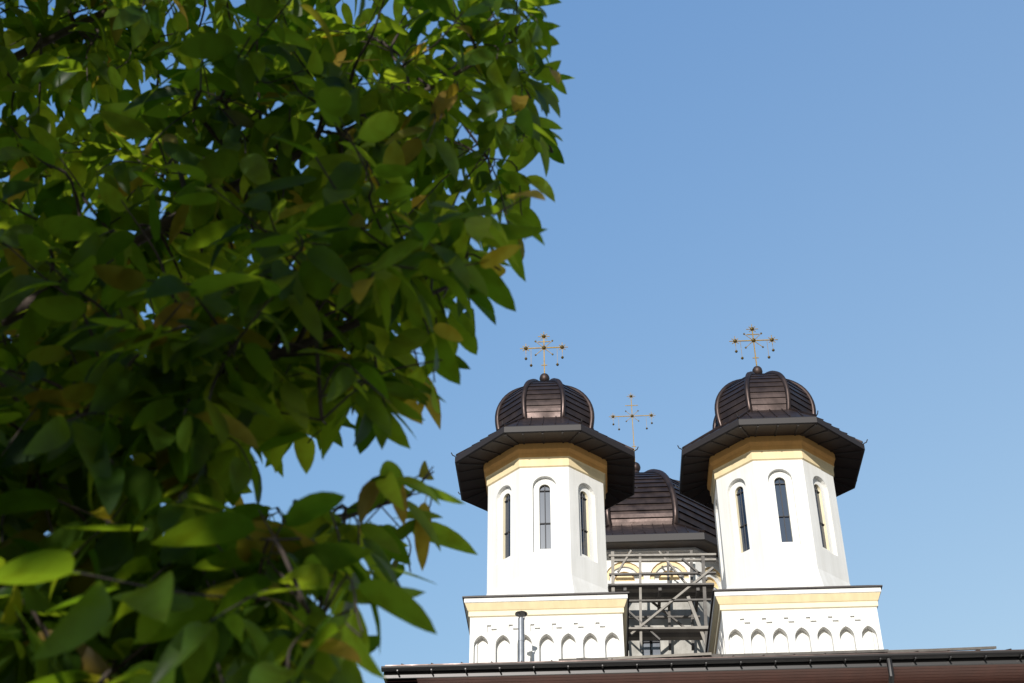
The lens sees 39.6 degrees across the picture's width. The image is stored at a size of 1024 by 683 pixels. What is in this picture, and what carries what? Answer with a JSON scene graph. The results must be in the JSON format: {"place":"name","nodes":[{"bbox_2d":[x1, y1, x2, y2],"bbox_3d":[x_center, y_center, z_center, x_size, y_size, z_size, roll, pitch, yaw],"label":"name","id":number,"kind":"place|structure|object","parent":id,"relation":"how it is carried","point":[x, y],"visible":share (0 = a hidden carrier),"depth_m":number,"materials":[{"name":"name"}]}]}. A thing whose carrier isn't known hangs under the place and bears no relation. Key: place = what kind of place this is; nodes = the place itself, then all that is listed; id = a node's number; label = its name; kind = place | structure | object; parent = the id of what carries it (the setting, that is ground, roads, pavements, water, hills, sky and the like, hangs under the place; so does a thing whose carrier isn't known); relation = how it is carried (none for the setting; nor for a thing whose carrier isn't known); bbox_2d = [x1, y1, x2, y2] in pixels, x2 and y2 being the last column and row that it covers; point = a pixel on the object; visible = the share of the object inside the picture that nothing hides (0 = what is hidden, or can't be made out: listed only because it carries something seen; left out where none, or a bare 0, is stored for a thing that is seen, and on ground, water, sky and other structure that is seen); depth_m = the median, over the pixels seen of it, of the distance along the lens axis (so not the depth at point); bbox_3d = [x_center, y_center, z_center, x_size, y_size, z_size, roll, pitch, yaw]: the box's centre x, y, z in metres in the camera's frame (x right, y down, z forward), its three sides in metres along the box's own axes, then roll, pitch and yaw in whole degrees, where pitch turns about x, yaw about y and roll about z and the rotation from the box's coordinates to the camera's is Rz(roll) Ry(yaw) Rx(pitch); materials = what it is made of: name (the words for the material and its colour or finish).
{"place":"outdoors","nodes":[
{"label":"outdoors","id":0,"kind":"place"},
{"bbox_2d":[0,0,574,682],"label":"tree","id":1,"kind":"object","parent":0,"point":[94,626],"depth_m":2.91,"materials":[{"name":"green plant"}]},
{"bbox_2d":[0,0,1023,682],"label":"sky","id":2,"kind":"structure","parent":0,"point":[841,181],"materials":[{"name":"blue"}]},
{"bbox_2d":[469,614,624,662],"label":"tower block","id":3,"kind":"structure","parent":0,"point":[547,638],"depth_m":27.75,"materials":[{"name":"white paint"}]},
{"bbox_2d":[464,594,627,655],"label":"cornice","id":4,"kind":"structure","parent":3,"relation":"attached to","point":[550,605],"depth_m":28.03,"materials":[{"name":"beige paint"}]},
{"bbox_2d":[462,592,628,655],"bbox_3d":[0.759,5.929,29.441,3.300,0.148,3.300,-2,-37,3],"label":"roof edge","id":5,"kind":"object","parent":4,"relation":"on","point":[553,594],"visible":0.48,"depth_m":28.12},
{"bbox_2d":[385,649,1023,665],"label":"roof","id":6,"kind":"structure","parent":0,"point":[733,656],"depth_m":25.76,"materials":[{"name":"metal"}]},
{"bbox_2d":[515,611,527,661],"bbox_3d":[0.176,5.600,26.811,0.240,1.130,0.240,-2,-37,3],"label":"flue pipe","id":7,"kind":"object","parent":6,"relation":"attached to","point":[521,615],"visible":0.94,"depth_m":26.80,"materials":[{"name":"metal"}]},
{"bbox_2d":[608,550,715,650],"bbox_3d":[4.088,6.954,38.107,3.004,3.318,1.300,-2,-37,3],"label":"scaffold","id":8,"kind":"object","parent":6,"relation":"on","point":[690,593],"visible":0.81,"depth_m":37.88,"materials":[{"name":"grey metal"}]},
{"bbox_2d":[607,557,721,655],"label":"building wall","id":9,"kind":"structure","parent":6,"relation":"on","point":[678,609],"depth_m":38.88,"materials":[{"name":"white paint"}]},
{"bbox_2d":[642,641,659,654],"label":"window frames","id":10,"kind":"structure","parent":9,"relation":"in","point":[650,642],"depth_m":38.57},
{"bbox_2d":[642,640,659,655],"bbox_3d":[3.930,10.078,40.854,5.900,1.400,5.900,-2,-37,3],"label":"glass","id":11,"kind":"object","parent":10,"relation":"in","point":[655,648],"visible":0.19,"depth_m":38.49,"materials":[{"name":"glass"}]},
{"bbox_2d":[605,522,718,557],"bbox_3d":[3.930,7.274,42.928,7.857,1.454,7.857,-2,-37,3],"label":"eave","id":12,"kind":"object","parent":9,"relation":"on","point":[662,535],"visible":0.17,"depth_m":39.57,"materials":[{"name":"brown metal"}]},
{"bbox_2d":[605,470,716,537],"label":"dome","id":13,"kind":"structure","parent":12,"relation":"on","point":[648,502],"depth_m":41.94,"materials":[{"name":"brown metal"}]},
{"bbox_2d":[609,395,655,449],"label":"cross","id":14,"kind":"object","parent":13,"relation":"on","point":[631,405],"visible":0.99,"depth_m":46.49,"materials":[{"name":"gold metal"}]},
{"bbox_2d":[604,462,713,525],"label":"ribs","id":15,"kind":"object","parent":13,"relation":"attached to","point":[672,492],"visible":0.16,"depth_m":41.81,"materials":[{"name":"brown metal"}]},
{"bbox_2d":[606,547,719,588],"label":"cornice","id":16,"kind":"structure","parent":9,"relation":"attached to","point":[661,550],"depth_m":39.77,"materials":[{"name":"yellow paint"}]},
{"bbox_2d":[559,646,996,660],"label":"roof planks","id":17,"kind":"object","parent":6,"relation":"on","point":[691,655],"visible":0.79,"depth_m":26.03,"materials":[{"name":"brown wood"}]},
{"bbox_2d":[716,607,883,653],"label":"tower block","id":18,"kind":"structure","parent":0,"point":[794,630],"depth_m":27.53,"materials":[{"name":"white paint"}]},
{"bbox_2d":[707,587,880,653],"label":"cornice","id":19,"kind":"structure","parent":18,"relation":"attached to","point":[796,599],"depth_m":27.80,"materials":[{"name":"beige paint"}]},
{"bbox_2d":[705,585,882,652],"bbox_3d":[5.685,5.755,29.206,3.300,0.148,3.300,-2,-37,3],"label":"roof edge","id":20,"kind":"object","parent":19,"relation":"on","point":[793,588],"visible":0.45,"depth_m":27.88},
{"label":"ground","id":21,"kind":"structure","parent":0,"visible":0},
{"bbox_3d":[7.515,20.357,35.008,16.670,12.120,30.750,-2,-37,3],"label":"church body","id":22,"kind":"object","parent":21,"relation":"on","visible":0},
{"bbox_2d":[487,467,607,594],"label":"tower wall","id":23,"kind":"structure","parent":22,"relation":"on","point":[563,564],"depth_m":29.59,"materials":[{"name":"white paint"}]},
{"bbox_2d":[484,442,606,506],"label":"tower cornice","id":24,"kind":"structure","parent":23,"relation":"attached to","point":[538,455],"depth_m":30.52,"materials":[{"name":"yellow paint"}]},
{"bbox_2d":[451,415,637,510],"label":"roof eaves","id":25,"kind":"object","parent":24,"relation":"on","point":[473,459],"visible":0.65,"depth_m":30.77,"materials":[{"name":"brown metal"}]},
{"bbox_2d":[499,381,589,427],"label":"dome","id":26,"kind":"structure","parent":25,"relation":"on","point":[543,398],"depth_m":31.71,"materials":[{"name":"brown metal"}]},
{"bbox_2d":[495,373,594,429],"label":"dome ribs","id":27,"kind":"object","parent":26,"relation":"attached to","point":[544,376],"visible":0.38,"depth_m":31.94,"materials":[{"name":"brown metal"}]},
{"bbox_2d":[520,332,565,372],"bbox_3d":[0.759,0.275,33.625,1.140,1.260,0.103,-2,-37,3],"label":"cross","id":28,"kind":"object","parent":27,"relation":"on","point":[543,347],"visible":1,"depth_m":33.69,"materials":[{"name":"gold metal"}]},
{"bbox_2d":[504,485,587,556],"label":"window frames","id":29,"kind":"structure","parent":23,"relation":"in","point":[544,491],"depth_m":29.96,"materials":[{"name":"black metal"}]},
{"bbox_2d":[505,486,587,557],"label":"window panes","id":30,"kind":"structure","parent":29,"relation":"in","point":[544,507],"depth_m":29.85,"materials":[{"name":"grey glass"}]},
{"bbox_2d":[381,650,1023,682],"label":"gutter","id":31,"kind":"object","parent":22,"relation":"attached to","point":[889,661],"visible":1,"depth_m":25.64,"materials":[{"name":"grey"}]},
{"bbox_2d":[386,664,1023,682],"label":"roof edge","id":32,"kind":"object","parent":22,"relation":"on","point":[1005,673],"depth_m":25.90,"materials":[{"name":"brown metal"}]},
{"bbox_2d":[714,460,850,588],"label":"tower wall","id":33,"kind":"structure","parent":22,"relation":"on","point":[769,558],"depth_m":29.40,"materials":[{"name":"white paint"}]},
{"bbox_2d":[707,435,834,503],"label":"tower cornice","id":34,"kind":"structure","parent":33,"relation":"attached to","point":[732,458],"depth_m":30.30,"materials":[{"name":"yellow paint"}]},
{"bbox_2d":[675,408,867,509],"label":"roof eaves","id":35,"kind":"object","parent":34,"relation":"on","point":[848,451],"visible":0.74,"depth_m":30.54,"materials":[{"name":"brown metal"}]},
{"bbox_2d":[715,373,811,426],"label":"dome","id":36,"kind":"structure","parent":35,"relation":"on","point":[767,391],"depth_m":31.48,"materials":[{"name":"brown metal"}]},
{"bbox_2d":[712,366,815,428],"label":"dome ribs","id":37,"kind":"object","parent":36,"relation":"attached to","point":[755,370],"visible":0.41,"depth_m":31.72,"materials":[{"name":"brown metal"}]},
{"bbox_2d":[729,324,777,365],"bbox_3d":[5.685,0.101,33.389,1.140,1.260,0.103,-2,-37,3],"label":"cross","id":38,"kind":"object","parent":37,"relation":"on","point":[753,340],"visible":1,"depth_m":33.46,"materials":[{"name":"gold metal"}]},
{"bbox_2d":[736,478,824,550],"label":"window frames","id":39,"kind":"structure","parent":33,"relation":"in","point":[779,483],"depth_m":29.69,"materials":[{"name":"black metal"}]},
{"bbox_2d":[737,479,826,551],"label":"window panes","id":40,"kind":"structure","parent":39,"relation":"in","point":[786,513],"depth_m":29.62,"materials":[{"name":"grey glass"}]}
]}

